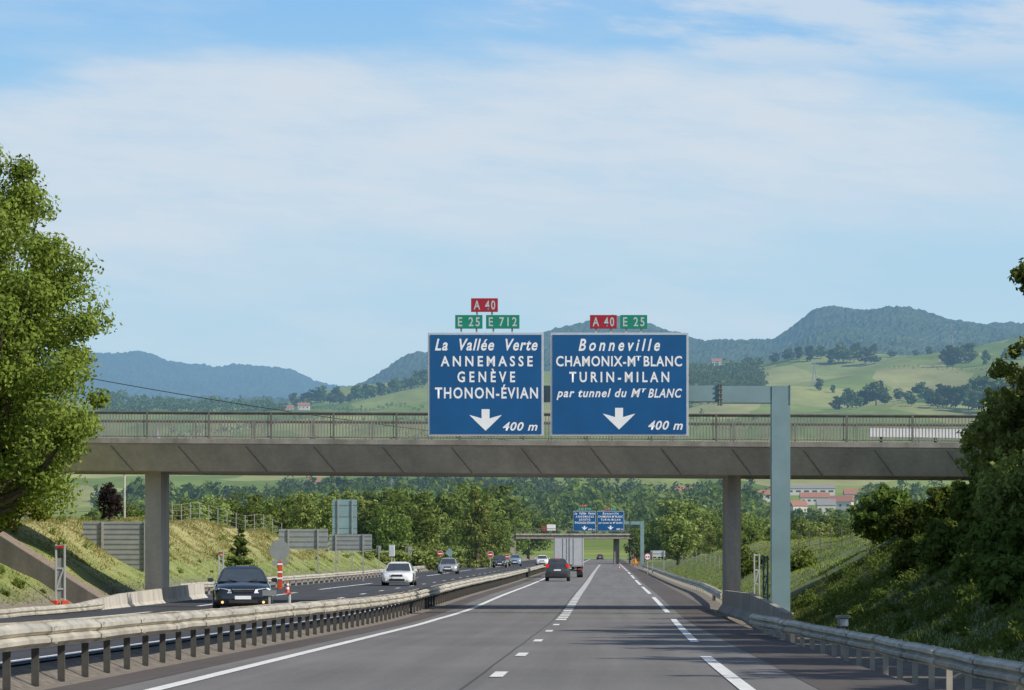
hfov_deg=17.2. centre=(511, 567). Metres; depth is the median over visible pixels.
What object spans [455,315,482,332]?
route plate
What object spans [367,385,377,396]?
tree
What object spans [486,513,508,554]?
tree
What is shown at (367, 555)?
bush
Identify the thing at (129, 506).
tree
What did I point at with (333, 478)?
tree
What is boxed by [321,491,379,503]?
tree
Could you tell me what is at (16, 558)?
retaining wall
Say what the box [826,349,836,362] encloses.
tree
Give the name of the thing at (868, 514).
tree
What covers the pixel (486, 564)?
bush
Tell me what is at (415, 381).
tree
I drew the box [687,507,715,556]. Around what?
tree
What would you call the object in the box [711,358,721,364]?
house
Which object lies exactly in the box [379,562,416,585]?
car
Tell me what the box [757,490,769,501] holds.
house
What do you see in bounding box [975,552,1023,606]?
shrub
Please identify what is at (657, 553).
road sign
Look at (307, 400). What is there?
tree
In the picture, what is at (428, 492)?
tree
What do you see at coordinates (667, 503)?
tree
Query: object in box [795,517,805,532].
tree
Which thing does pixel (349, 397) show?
tree
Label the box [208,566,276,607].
car
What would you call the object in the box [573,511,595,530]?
direction sign
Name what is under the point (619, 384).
direction sign
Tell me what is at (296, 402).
tree
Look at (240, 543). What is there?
conifer tree
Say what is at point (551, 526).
truck
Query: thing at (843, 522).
tree
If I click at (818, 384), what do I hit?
tree
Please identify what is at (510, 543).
tree
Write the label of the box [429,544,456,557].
bush
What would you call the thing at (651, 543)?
tree
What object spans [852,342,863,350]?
tree
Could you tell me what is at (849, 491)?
house
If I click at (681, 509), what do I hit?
tree
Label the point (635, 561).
road works sign
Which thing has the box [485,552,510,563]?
bush
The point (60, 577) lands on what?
barrier frame
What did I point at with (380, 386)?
tree
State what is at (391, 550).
road sign
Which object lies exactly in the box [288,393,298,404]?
tree
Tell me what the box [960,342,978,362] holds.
tree
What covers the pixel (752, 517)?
tree
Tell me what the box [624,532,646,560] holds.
tree
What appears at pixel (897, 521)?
shrub
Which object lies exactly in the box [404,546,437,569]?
bush
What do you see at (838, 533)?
tree
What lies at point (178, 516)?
tree
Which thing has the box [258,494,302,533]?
tree
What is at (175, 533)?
grass
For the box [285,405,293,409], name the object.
house
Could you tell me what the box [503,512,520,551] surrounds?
tree
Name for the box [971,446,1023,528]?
shrub
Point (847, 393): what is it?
tree
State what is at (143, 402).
woodland
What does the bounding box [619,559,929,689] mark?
road shoulder
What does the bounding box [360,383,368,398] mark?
tree
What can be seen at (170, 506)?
tree
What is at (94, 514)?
tree
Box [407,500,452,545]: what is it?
tree
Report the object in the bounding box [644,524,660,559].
tree
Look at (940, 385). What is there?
tree
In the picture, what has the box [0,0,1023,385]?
sky
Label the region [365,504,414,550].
tree
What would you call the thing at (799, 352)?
tree
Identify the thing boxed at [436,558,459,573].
car
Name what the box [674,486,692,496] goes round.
house
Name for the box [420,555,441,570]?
bush
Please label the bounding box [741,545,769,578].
bush
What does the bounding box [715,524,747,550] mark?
tree
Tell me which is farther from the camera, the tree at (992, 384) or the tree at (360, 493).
the tree at (992, 384)
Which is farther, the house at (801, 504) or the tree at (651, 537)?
the house at (801, 504)
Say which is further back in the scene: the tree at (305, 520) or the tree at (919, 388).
the tree at (919, 388)
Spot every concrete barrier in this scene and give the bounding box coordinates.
[75,583,207,609]
[717,590,799,642]
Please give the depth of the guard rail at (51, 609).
104.62 m
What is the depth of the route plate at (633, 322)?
117.95 m
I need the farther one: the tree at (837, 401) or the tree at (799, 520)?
the tree at (837, 401)
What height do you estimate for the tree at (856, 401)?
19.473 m
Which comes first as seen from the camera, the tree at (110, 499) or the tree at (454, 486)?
the tree at (110, 499)
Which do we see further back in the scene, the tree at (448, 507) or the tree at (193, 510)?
the tree at (193, 510)
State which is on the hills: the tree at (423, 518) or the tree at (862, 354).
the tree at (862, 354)
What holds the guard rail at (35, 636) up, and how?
on the ground at (20, 676)
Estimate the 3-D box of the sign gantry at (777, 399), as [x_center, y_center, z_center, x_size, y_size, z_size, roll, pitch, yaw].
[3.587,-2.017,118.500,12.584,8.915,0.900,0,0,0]
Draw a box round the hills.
[20,305,1023,558]
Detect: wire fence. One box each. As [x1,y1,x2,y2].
[169,502,281,534]
[673,552,719,568]
[791,523,863,557]
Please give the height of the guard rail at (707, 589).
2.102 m
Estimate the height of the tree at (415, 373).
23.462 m
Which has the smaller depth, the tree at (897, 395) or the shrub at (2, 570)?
the shrub at (2, 570)
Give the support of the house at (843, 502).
on the hills
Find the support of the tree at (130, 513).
on the ground at (20, 676)
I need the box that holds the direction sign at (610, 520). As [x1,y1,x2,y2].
[597,511,623,530]
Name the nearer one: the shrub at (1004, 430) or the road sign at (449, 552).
the shrub at (1004, 430)
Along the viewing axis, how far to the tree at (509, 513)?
681.25 m
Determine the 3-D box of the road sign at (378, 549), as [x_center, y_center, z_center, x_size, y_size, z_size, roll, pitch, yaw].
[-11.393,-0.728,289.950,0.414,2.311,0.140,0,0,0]
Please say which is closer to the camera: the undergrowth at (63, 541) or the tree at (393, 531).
the undergrowth at (63, 541)
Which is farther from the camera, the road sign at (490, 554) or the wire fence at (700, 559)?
the road sign at (490, 554)
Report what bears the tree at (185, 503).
on the ground at (20, 676)
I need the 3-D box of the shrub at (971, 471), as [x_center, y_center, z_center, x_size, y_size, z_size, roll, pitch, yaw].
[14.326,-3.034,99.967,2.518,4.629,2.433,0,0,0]
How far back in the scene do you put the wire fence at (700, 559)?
298.18 m
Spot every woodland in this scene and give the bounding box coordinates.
[88,477,930,533]
[90,476,945,503]
[98,389,288,411]
[167,365,990,439]
[689,356,768,404]
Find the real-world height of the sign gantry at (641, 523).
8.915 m
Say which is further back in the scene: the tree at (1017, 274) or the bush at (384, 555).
the bush at (384, 555)
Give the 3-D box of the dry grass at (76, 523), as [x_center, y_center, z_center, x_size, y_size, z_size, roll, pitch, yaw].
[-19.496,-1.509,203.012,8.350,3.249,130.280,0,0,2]
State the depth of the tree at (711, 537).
455.70 m
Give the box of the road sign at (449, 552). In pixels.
[446,548,452,557]
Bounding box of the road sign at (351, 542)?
[329,534,371,581]
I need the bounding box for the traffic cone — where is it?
[284,581,290,593]
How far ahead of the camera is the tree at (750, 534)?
399.86 m
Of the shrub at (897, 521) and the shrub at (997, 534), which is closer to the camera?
the shrub at (997, 534)
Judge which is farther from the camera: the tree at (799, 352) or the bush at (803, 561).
the tree at (799, 352)
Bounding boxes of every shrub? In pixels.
[0,565,5,574]
[0,588,9,596]
[11,578,25,588]
[878,499,933,540]
[889,539,924,581]
[910,518,973,571]
[911,479,961,534]
[940,467,998,523]
[948,511,1023,586]
[955,336,1023,508]
[955,387,1023,503]
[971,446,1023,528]
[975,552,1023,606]
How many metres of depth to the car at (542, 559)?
486.25 m
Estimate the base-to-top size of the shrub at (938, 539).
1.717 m
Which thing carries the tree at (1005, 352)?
on the hills
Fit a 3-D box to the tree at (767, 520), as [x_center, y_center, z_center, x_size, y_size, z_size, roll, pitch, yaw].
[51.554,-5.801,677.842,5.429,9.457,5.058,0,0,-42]
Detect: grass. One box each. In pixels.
[0,517,382,604]
[18,515,334,569]
[666,534,879,599]
[790,532,1023,661]
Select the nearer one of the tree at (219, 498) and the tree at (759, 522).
the tree at (759, 522)
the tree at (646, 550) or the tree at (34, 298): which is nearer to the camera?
the tree at (34, 298)
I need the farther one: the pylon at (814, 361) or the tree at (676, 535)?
the pylon at (814, 361)
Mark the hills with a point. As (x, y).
(894, 329)
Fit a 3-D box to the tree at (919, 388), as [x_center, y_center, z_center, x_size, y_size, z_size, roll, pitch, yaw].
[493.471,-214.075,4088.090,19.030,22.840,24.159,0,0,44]
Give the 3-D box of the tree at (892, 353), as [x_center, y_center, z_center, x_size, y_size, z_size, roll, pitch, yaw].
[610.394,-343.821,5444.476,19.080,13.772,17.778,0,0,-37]
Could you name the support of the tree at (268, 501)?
on the ground at (20, 676)
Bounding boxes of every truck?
[542,525,555,532]
[554,537,583,576]
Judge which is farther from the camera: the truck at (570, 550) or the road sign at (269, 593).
the truck at (570, 550)
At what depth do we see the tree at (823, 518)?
646.55 m
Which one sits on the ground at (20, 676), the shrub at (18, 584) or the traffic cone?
the shrub at (18, 584)
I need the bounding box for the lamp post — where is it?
[123,474,125,517]
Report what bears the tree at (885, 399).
on the hills
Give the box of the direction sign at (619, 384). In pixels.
[550,333,688,435]
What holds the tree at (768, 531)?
on the ground at (20, 676)
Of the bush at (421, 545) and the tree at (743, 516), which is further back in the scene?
the tree at (743, 516)
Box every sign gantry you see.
[544,382,793,613]
[596,521,643,564]
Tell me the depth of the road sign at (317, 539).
221.98 m
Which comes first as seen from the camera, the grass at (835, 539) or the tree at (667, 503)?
the grass at (835, 539)
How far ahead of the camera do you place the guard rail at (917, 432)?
126.61 m
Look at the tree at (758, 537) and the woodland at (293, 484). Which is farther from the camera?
the woodland at (293, 484)
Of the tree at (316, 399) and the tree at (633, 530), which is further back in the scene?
the tree at (316, 399)
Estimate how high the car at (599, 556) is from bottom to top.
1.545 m
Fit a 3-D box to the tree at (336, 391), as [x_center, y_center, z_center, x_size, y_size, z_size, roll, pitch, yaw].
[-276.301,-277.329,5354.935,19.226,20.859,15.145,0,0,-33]
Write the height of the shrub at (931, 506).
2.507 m
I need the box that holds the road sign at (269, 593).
[262,590,275,603]
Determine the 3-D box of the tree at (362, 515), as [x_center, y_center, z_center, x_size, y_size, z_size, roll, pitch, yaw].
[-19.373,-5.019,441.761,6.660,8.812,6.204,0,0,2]
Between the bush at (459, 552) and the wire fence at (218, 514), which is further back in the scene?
the bush at (459, 552)
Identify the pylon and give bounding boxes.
[810,360,818,386]
[948,325,953,345]
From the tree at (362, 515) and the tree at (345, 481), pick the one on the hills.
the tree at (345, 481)
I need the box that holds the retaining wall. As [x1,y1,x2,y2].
[0,535,98,603]
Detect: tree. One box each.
[0,144,121,528]
[0,403,61,532]
[83,508,134,520]
[87,504,123,518]
[95,482,123,521]
[117,501,138,518]
[126,502,144,517]
[169,503,176,518]
[169,504,191,520]
[174,500,198,519]
[179,498,202,512]
[187,495,233,524]
[211,494,236,503]
[215,490,279,529]
[224,521,257,566]
[247,496,279,508]
[255,514,277,532]
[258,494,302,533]
[259,497,272,508]
[286,493,311,505]
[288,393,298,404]
[289,490,316,528]
[293,399,301,407]
[299,394,305,402]
[302,389,315,400]
[304,499,320,511]
[304,501,328,535]
[305,397,312,404]
[305,491,319,499]
[312,394,319,402]
[312,493,335,550]
[313,385,328,402]
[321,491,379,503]
[325,392,339,404]
[328,490,349,499]
[329,476,335,482]
[331,386,342,397]
[335,476,341,486]
[338,392,346,403]
[338,486,364,499]
[341,479,347,484]
[347,394,351,401]
[351,384,367,399]
[354,495,382,547]
[356,489,382,503]
[357,489,447,548]
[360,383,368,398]
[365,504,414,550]
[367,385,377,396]
[376,382,385,395]
[377,487,402,504]
[380,486,434,506]
[386,490,400,505]
[387,377,402,392]
[392,493,466,545]
[400,378,407,388]
[407,375,422,387]
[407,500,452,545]
[411,370,419,378]
[418,369,427,385]
[428,494,463,547]
[431,482,484,549]
[434,491,470,547]
[453,480,505,553]
[455,479,530,556]
[459,483,499,567]
[459,517,509,557]
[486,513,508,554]
[502,519,515,554]
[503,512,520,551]
[507,514,535,553]
[517,508,554,559]
[623,527,639,555]
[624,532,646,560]
[633,527,651,561]
[644,518,673,558]
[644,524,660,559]
[653,496,677,558]
[653,512,705,564]
[668,498,712,557]
[672,503,699,556]
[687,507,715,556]
[690,508,721,551]
[701,525,720,553]
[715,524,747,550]
[741,512,753,527]
[741,517,767,535]
[741,524,763,545]
[746,512,760,526]
[751,532,764,542]
[754,516,767,532]
[763,515,769,525]
[763,527,769,539]
[767,522,800,534]
[768,352,780,362]
[781,348,795,359]
[790,515,797,524]
[790,516,821,525]
[790,516,840,528]
[790,533,799,539]
[794,346,804,358]
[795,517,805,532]
[796,521,810,539]
[804,345,815,360]
[804,519,817,529]
[806,522,833,537]
[814,345,826,356]
[814,378,823,390]
[823,516,843,532]
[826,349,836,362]
[828,396,846,409]
[829,344,855,363]
[830,384,835,392]
[831,531,848,537]
[832,518,853,532]
[840,388,854,407]
[846,484,912,543]
[847,392,863,408]
[849,345,859,360]
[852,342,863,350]
[854,390,870,406]
[855,347,873,363]
[864,380,888,404]
[865,352,881,361]
[869,343,877,353]
[878,393,892,402]
[887,350,897,356]
[892,387,904,398]
[901,391,912,399]
[906,394,916,405]
[911,381,925,398]
[921,387,933,399]
[925,346,933,353]
[925,392,948,407]
[935,383,947,393]
[938,344,964,366]
[938,349,946,361]
[939,385,952,406]
[947,386,961,407]
[955,347,968,363]
[955,382,980,410]
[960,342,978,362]
[966,375,994,409]
[979,378,1004,407]
[981,350,990,364]
[994,379,1018,391]
[1000,348,1010,359]
[1008,257,1023,295]
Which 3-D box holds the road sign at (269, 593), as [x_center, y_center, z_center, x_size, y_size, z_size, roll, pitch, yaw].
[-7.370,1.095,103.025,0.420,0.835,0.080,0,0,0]
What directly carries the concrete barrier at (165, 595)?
on the ground at (20, 676)
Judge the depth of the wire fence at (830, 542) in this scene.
172.72 m
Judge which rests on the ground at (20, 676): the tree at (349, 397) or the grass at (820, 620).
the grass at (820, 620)
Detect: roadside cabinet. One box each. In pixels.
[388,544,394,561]
[836,615,850,658]
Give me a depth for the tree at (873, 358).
5067.56 m
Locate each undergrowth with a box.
[10,513,366,572]
[790,484,1023,653]
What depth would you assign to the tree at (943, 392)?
3818.49 m
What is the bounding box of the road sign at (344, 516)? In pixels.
[332,499,356,571]
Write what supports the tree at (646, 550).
on the ground at (20, 676)
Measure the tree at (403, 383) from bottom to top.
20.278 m
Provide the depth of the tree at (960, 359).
4877.64 m
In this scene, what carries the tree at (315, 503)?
on the ground at (20, 676)
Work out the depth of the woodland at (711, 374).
4828.79 m
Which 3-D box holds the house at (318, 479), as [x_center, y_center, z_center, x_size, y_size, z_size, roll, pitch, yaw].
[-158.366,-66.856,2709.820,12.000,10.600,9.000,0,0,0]
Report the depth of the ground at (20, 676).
124.91 m
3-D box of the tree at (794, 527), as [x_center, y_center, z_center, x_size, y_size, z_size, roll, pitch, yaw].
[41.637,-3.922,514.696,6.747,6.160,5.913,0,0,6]
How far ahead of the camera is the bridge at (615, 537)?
650.00 m
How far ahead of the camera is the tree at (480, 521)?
429.46 m
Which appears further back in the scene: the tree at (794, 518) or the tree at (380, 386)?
the tree at (380, 386)
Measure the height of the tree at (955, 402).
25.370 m
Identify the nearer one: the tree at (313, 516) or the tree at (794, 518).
the tree at (313, 516)
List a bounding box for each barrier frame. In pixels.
[50,544,68,604]
[218,551,223,575]
[753,554,759,593]
[763,555,768,600]
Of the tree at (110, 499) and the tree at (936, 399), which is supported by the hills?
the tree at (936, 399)
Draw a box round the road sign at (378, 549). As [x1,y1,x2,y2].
[376,546,380,568]
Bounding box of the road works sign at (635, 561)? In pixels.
[632,557,638,565]
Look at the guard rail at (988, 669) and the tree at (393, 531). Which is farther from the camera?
the tree at (393, 531)
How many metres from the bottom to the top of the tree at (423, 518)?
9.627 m
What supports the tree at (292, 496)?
on the ground at (20, 676)
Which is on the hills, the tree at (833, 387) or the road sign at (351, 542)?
the tree at (833, 387)
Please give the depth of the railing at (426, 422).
136.21 m
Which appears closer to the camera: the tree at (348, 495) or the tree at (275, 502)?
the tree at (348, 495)
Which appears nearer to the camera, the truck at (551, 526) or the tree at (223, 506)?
the tree at (223, 506)
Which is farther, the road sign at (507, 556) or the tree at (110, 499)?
the road sign at (507, 556)
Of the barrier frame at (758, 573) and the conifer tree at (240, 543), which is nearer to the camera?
the barrier frame at (758, 573)
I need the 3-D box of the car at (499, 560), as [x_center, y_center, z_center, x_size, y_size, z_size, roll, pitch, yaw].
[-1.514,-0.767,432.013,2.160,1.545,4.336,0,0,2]
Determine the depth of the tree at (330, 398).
5104.91 m
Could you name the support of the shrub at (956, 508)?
on the ground at (20, 676)
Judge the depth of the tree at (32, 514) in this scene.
116.87 m
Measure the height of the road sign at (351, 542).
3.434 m
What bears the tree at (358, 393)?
on the hills
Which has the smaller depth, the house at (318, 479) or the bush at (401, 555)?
the bush at (401, 555)
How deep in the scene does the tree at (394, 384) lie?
5124.04 m
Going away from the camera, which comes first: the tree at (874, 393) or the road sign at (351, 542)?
the road sign at (351, 542)
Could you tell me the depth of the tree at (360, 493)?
723.35 m
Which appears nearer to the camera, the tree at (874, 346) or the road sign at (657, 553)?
the road sign at (657, 553)
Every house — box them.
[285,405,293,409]
[297,403,309,409]
[306,478,321,486]
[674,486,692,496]
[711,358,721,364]
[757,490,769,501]
[790,485,835,495]
[790,500,807,514]
[799,492,829,504]
[815,499,835,513]
[829,495,853,510]
[843,488,860,502]
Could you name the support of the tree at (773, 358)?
on the hills
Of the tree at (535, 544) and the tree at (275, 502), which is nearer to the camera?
the tree at (275, 502)
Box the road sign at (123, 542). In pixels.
[83,522,144,573]
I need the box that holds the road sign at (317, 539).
[279,529,327,581]
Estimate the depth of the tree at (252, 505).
329.40 m
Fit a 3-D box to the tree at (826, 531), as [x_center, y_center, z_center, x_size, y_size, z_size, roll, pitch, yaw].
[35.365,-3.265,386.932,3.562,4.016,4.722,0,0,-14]
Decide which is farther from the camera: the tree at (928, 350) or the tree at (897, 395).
the tree at (928, 350)
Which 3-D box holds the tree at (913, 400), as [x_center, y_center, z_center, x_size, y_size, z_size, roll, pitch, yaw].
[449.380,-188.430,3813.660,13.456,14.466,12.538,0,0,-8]
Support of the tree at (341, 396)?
on the hills
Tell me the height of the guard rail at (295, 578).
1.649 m
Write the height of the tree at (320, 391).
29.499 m
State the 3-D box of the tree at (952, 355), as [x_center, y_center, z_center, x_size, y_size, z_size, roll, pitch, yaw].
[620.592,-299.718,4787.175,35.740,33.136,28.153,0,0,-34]
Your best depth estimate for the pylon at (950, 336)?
5498.90 m
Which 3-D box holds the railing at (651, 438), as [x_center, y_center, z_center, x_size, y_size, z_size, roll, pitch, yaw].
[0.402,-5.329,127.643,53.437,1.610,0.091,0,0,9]
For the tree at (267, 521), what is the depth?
311.03 m
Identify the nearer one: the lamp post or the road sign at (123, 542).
the road sign at (123, 542)
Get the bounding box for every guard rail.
[0,564,545,689]
[0,601,103,617]
[173,566,425,593]
[642,565,721,603]
[749,613,1023,689]
[870,428,963,442]
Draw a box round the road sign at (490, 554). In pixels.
[487,551,493,567]
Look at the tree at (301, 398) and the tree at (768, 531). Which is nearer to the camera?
the tree at (768, 531)
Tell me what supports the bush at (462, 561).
on the ground at (20, 676)
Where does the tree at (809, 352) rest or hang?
on the hills
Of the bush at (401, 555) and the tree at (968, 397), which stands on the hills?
the tree at (968, 397)
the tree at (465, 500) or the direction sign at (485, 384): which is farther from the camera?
the tree at (465, 500)
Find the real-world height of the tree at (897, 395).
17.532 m
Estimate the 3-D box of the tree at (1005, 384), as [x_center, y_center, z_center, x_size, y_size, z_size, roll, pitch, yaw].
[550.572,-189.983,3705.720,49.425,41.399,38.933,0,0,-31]
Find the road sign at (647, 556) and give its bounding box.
[644,553,650,573]
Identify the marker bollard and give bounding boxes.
[277,561,281,588]
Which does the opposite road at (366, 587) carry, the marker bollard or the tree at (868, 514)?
the marker bollard
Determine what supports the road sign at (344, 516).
on the ground at (20, 676)
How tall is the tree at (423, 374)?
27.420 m
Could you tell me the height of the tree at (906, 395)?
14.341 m
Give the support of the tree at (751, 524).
on the ground at (20, 676)
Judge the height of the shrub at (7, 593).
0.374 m
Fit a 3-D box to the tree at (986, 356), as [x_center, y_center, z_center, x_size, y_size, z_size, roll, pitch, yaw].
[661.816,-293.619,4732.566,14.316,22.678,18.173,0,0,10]
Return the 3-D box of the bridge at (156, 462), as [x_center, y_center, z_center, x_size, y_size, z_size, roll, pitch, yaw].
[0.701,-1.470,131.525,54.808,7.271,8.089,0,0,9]
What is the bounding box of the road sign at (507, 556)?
[505,554,509,567]
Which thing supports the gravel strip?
on the ground at (20, 676)
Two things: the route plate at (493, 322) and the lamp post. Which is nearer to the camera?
the route plate at (493, 322)
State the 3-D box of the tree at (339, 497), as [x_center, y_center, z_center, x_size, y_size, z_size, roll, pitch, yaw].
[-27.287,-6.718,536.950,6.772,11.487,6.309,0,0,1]
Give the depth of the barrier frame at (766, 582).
134.96 m
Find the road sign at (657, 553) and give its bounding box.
[651,551,664,573]
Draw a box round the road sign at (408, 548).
[405,547,411,561]
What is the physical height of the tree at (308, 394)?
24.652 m
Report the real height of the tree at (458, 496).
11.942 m
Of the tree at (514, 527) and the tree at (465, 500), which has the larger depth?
the tree at (514, 527)
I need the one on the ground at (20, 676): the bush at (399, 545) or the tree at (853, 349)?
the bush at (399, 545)
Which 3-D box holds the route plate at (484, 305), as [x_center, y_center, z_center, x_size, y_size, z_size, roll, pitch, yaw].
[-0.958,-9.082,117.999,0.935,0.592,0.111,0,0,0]
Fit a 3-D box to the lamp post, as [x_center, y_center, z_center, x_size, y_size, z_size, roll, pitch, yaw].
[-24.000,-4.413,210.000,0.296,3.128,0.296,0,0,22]
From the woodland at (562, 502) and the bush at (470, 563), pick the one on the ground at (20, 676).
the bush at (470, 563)
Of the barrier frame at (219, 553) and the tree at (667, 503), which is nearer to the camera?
the barrier frame at (219, 553)
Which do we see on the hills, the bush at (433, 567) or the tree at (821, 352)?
the tree at (821, 352)
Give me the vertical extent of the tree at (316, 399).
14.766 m
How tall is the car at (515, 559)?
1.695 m
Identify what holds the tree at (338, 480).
on the hills
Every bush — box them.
[357,551,374,559]
[366,548,395,564]
[386,549,413,561]
[394,541,417,551]
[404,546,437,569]
[412,542,436,555]
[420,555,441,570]
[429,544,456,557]
[445,556,466,567]
[450,546,469,558]
[463,557,480,567]
[472,556,493,566]
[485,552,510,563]
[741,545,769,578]
[790,544,819,572]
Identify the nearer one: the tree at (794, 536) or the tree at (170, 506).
the tree at (794, 536)
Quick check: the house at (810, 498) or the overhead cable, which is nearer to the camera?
the overhead cable
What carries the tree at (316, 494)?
on the ground at (20, 676)
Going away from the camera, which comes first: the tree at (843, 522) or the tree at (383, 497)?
the tree at (843, 522)
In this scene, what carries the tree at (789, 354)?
on the hills
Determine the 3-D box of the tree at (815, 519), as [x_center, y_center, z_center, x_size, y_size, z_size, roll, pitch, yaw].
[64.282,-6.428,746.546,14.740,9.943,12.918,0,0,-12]
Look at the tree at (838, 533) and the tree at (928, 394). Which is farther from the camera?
the tree at (928, 394)
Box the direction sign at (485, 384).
[428,333,543,435]
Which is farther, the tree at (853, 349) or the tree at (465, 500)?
the tree at (853, 349)
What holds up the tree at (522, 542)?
on the ground at (20, 676)
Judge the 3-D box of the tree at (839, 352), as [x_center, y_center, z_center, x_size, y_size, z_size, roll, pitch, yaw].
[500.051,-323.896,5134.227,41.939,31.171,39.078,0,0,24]
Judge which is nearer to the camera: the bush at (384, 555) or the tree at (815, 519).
the bush at (384, 555)
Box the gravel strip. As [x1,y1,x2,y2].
[0,531,105,597]
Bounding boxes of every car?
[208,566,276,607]
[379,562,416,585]
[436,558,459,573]
[492,556,506,567]
[508,554,521,565]
[535,555,549,565]
[543,558,571,580]
[597,554,603,559]
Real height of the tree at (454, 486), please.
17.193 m
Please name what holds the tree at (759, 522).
on the ground at (20, 676)
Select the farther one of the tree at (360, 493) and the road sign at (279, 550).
the tree at (360, 493)
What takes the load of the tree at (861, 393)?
on the hills
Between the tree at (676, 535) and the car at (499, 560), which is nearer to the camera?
the tree at (676, 535)
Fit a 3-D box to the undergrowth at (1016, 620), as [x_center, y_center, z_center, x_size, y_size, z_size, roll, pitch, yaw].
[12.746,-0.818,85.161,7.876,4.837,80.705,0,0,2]
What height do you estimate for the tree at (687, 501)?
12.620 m
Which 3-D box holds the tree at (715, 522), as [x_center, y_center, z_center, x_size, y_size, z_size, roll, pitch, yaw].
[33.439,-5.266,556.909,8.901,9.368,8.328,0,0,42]
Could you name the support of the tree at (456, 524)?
on the ground at (20, 676)
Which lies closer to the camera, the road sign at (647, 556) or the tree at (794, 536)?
the tree at (794, 536)
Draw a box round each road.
[0,558,551,666]
[105,559,819,689]
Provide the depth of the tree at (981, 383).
3769.35 m
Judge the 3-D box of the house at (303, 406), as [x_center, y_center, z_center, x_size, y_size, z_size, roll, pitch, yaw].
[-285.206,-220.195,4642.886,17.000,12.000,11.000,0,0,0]
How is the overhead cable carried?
attached to the utility pole
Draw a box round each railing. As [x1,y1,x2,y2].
[81,411,977,441]
[94,419,967,442]
[516,528,630,533]
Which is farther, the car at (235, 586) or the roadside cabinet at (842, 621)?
the car at (235, 586)
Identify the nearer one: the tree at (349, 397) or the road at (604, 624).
the road at (604, 624)
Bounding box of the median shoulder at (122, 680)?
[46,559,586,689]
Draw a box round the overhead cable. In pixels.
[95,379,505,439]
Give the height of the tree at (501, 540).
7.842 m
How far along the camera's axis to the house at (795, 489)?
2495.10 m
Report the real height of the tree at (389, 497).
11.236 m
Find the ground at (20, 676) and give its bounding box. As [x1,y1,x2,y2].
[0,519,1023,689]
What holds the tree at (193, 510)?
on the ground at (20, 676)
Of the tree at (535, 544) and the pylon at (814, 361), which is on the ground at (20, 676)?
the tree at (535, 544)
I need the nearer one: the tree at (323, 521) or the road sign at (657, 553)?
the tree at (323, 521)
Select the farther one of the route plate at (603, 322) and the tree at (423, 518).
the tree at (423, 518)
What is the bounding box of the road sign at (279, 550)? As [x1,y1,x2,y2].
[269,540,289,564]
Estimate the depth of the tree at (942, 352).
4850.08 m
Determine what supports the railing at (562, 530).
on the bridge at (615, 537)
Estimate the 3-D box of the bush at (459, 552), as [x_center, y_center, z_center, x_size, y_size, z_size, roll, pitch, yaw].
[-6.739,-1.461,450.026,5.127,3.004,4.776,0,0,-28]
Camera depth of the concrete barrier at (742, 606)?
110.00 m
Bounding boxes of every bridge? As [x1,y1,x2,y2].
[40,438,980,618]
[510,534,634,563]
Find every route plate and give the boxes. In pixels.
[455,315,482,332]
[471,298,497,314]
[486,315,518,332]
[590,315,616,332]
[620,315,646,332]
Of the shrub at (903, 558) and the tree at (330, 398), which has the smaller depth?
the shrub at (903, 558)
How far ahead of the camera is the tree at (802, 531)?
445.91 m
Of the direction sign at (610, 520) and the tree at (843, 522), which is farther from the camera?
the direction sign at (610, 520)
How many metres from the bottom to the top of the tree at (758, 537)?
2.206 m
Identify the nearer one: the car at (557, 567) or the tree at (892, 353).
the car at (557, 567)
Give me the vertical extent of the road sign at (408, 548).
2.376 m
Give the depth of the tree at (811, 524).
550.39 m
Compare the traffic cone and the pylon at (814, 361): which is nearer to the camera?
the traffic cone
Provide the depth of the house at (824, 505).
2222.43 m
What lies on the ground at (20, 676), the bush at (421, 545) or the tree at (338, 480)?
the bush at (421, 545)

